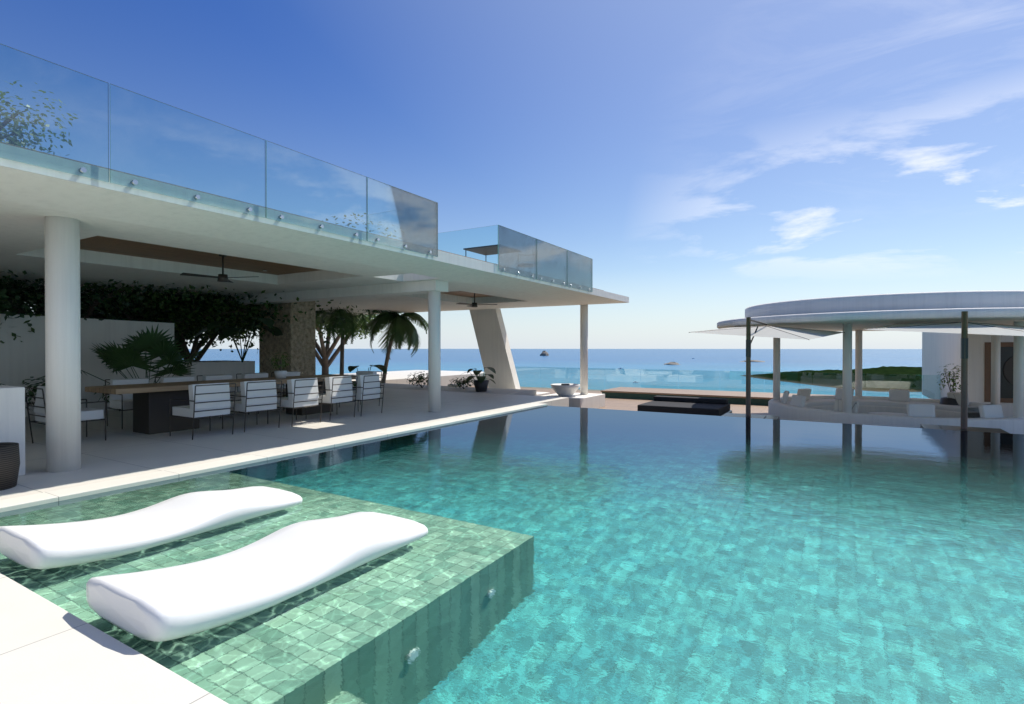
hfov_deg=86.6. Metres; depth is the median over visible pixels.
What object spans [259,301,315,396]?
stone pier column
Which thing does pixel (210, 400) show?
chair
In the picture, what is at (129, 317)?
garden tree
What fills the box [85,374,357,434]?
dining table
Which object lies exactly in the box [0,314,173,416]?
white garden wall
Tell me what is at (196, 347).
garden tree
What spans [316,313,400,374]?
garden tree
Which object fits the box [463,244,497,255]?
patio umbrella
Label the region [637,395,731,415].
dark daybed
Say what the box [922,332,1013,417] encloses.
pavilion walls
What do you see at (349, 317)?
tree
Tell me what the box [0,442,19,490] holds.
planter
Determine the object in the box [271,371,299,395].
chair
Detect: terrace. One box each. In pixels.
[0,386,568,499]
[471,386,767,414]
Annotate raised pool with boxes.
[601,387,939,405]
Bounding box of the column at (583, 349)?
[580,305,587,394]
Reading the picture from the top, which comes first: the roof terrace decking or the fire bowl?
the roof terrace decking
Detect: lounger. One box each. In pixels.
[0,486,301,568]
[86,512,427,641]
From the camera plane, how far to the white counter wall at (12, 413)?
6.54 m
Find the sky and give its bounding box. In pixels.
[0,0,1023,348]
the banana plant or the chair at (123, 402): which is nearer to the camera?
the chair at (123, 402)
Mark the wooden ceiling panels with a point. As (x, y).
(125, 247)
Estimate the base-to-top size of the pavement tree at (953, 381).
1.147 m
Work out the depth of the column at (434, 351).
13.21 m
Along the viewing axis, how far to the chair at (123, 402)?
10.83 m
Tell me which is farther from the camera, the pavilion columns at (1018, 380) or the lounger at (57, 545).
the pavilion columns at (1018, 380)
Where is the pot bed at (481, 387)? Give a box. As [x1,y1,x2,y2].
[473,380,488,391]
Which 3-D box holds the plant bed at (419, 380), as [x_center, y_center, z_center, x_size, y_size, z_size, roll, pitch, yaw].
[-3.605,1.112,21.787,1.376,0.680,1.368,0,0,31]
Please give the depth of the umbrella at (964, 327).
10.78 m
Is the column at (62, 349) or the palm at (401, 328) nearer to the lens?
the column at (62, 349)
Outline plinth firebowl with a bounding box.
[542,393,604,408]
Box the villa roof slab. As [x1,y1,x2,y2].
[0,143,628,314]
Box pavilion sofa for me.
[768,395,1023,433]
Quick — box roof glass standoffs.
[79,167,589,290]
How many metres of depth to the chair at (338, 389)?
11.85 m
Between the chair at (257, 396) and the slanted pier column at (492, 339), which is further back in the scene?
the slanted pier column at (492, 339)
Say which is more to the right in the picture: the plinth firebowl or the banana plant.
the plinth firebowl
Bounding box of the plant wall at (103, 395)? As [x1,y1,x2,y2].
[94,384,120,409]
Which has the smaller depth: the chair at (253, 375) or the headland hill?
the chair at (253, 375)
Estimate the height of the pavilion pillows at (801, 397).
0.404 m
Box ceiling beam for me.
[225,280,447,305]
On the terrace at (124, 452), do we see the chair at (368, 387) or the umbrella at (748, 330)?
the chair at (368, 387)
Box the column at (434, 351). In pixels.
[428,291,440,411]
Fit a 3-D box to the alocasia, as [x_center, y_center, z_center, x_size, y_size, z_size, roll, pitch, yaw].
[-4.878,0.927,17.497,2.006,1.040,1.543,0,0,31]
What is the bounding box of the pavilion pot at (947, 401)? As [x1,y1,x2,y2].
[939,397,957,404]
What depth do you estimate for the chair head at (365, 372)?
14.60 m
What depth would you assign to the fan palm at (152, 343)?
12.29 m
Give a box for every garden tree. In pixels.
[0,212,396,352]
[0,269,297,346]
[92,305,258,352]
[94,290,258,360]
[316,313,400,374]
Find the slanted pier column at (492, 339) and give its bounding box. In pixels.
[470,309,520,388]
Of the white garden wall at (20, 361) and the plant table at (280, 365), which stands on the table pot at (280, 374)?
the plant table at (280, 365)
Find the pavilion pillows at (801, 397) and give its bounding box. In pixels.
[781,388,1003,417]
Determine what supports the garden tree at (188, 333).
on the terrace at (124, 452)
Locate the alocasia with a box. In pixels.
[348,365,386,385]
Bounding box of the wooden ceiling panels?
[80,236,491,297]
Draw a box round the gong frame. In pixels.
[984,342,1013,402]
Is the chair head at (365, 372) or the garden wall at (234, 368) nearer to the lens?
the chair head at (365, 372)
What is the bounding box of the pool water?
[0,406,1023,703]
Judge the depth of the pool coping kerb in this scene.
2.77 m
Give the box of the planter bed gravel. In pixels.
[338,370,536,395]
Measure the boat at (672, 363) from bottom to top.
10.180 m
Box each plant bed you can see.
[407,371,427,387]
[449,376,473,388]
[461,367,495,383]
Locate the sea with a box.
[189,349,929,398]
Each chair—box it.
[105,378,148,428]
[155,376,193,382]
[169,383,235,439]
[197,374,248,417]
[222,380,281,431]
[236,373,283,413]
[267,378,323,425]
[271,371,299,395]
[306,376,357,420]
[352,374,384,414]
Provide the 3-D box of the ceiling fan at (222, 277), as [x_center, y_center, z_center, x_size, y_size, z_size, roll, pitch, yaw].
[-5.840,-1.702,10.845,1.363,0.560,1.301,0,0,31]
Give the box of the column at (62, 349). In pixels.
[44,216,80,472]
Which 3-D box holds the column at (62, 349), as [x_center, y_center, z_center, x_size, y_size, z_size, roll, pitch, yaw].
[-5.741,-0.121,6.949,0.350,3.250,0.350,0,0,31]
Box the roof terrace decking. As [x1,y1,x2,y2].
[0,142,603,290]
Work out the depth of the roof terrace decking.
6.88 m
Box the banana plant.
[193,313,282,361]
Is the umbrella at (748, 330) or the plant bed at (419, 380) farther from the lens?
the plant bed at (419, 380)
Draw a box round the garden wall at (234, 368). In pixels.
[174,360,254,391]
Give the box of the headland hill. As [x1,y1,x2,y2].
[740,366,921,391]
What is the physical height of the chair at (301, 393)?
0.936 m
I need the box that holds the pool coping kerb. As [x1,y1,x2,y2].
[0,403,546,703]
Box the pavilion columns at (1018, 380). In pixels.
[773,321,1023,417]
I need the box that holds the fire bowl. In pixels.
[550,383,579,395]
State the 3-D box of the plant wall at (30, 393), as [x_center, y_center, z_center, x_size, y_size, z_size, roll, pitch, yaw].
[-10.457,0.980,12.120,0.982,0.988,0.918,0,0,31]
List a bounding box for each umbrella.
[689,317,844,418]
[864,311,1023,431]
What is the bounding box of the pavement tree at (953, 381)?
[937,364,960,392]
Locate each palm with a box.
[81,323,205,383]
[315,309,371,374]
[358,310,427,382]
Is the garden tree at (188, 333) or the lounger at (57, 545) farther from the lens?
the garden tree at (188, 333)
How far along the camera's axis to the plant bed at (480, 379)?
19.84 m
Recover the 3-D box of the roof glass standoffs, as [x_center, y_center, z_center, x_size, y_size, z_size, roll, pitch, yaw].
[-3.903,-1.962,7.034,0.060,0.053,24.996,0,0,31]
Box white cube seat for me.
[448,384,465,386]
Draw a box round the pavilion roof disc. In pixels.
[717,290,1023,330]
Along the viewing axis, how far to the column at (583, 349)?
21.05 m
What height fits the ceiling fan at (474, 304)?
0.560 m
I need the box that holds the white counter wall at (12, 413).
[0,385,24,475]
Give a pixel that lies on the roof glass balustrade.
(416, 224)
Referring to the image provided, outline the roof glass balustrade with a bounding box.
[0,44,592,291]
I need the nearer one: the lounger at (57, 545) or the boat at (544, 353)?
the lounger at (57, 545)
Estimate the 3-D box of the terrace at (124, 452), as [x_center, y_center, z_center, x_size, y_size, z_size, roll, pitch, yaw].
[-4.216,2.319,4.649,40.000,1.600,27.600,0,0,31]
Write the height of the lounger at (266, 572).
0.462 m
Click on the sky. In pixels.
(711, 161)
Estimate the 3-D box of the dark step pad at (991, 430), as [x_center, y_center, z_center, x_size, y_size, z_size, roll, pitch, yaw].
[9.028,2.158,10.865,1.300,1.240,0.900,0,0,31]
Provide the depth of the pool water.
3.91 m
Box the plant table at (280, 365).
[269,352,291,370]
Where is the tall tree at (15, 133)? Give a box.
[0,80,77,155]
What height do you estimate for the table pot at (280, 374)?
0.170 m
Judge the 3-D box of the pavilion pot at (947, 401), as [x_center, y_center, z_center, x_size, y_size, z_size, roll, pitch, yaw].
[13.937,1.811,17.188,0.720,0.750,0.720,0,0,31]
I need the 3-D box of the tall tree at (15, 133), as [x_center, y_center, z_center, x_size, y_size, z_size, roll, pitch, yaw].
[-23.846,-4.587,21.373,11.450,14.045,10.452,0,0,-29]
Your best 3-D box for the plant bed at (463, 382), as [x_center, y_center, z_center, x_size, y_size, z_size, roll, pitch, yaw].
[-1.867,1.207,21.347,1.172,0.499,1.130,0,0,31]
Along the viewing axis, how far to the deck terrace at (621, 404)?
22.27 m
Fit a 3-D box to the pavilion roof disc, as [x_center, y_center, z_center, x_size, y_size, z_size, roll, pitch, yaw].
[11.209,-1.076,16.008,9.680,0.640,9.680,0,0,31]
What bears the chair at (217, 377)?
on the terrace at (124, 452)
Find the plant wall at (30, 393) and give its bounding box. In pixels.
[22,376,44,410]
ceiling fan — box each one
[180,254,258,282]
[457,293,496,306]
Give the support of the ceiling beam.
attached to the villa roof slab
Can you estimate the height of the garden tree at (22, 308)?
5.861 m
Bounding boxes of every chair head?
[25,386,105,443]
[339,371,381,406]
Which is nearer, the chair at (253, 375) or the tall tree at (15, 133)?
the chair at (253, 375)
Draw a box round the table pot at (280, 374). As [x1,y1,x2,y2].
[274,371,286,377]
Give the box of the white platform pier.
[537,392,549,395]
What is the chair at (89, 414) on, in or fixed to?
on the terrace at (124, 452)
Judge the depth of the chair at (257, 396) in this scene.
10.28 m

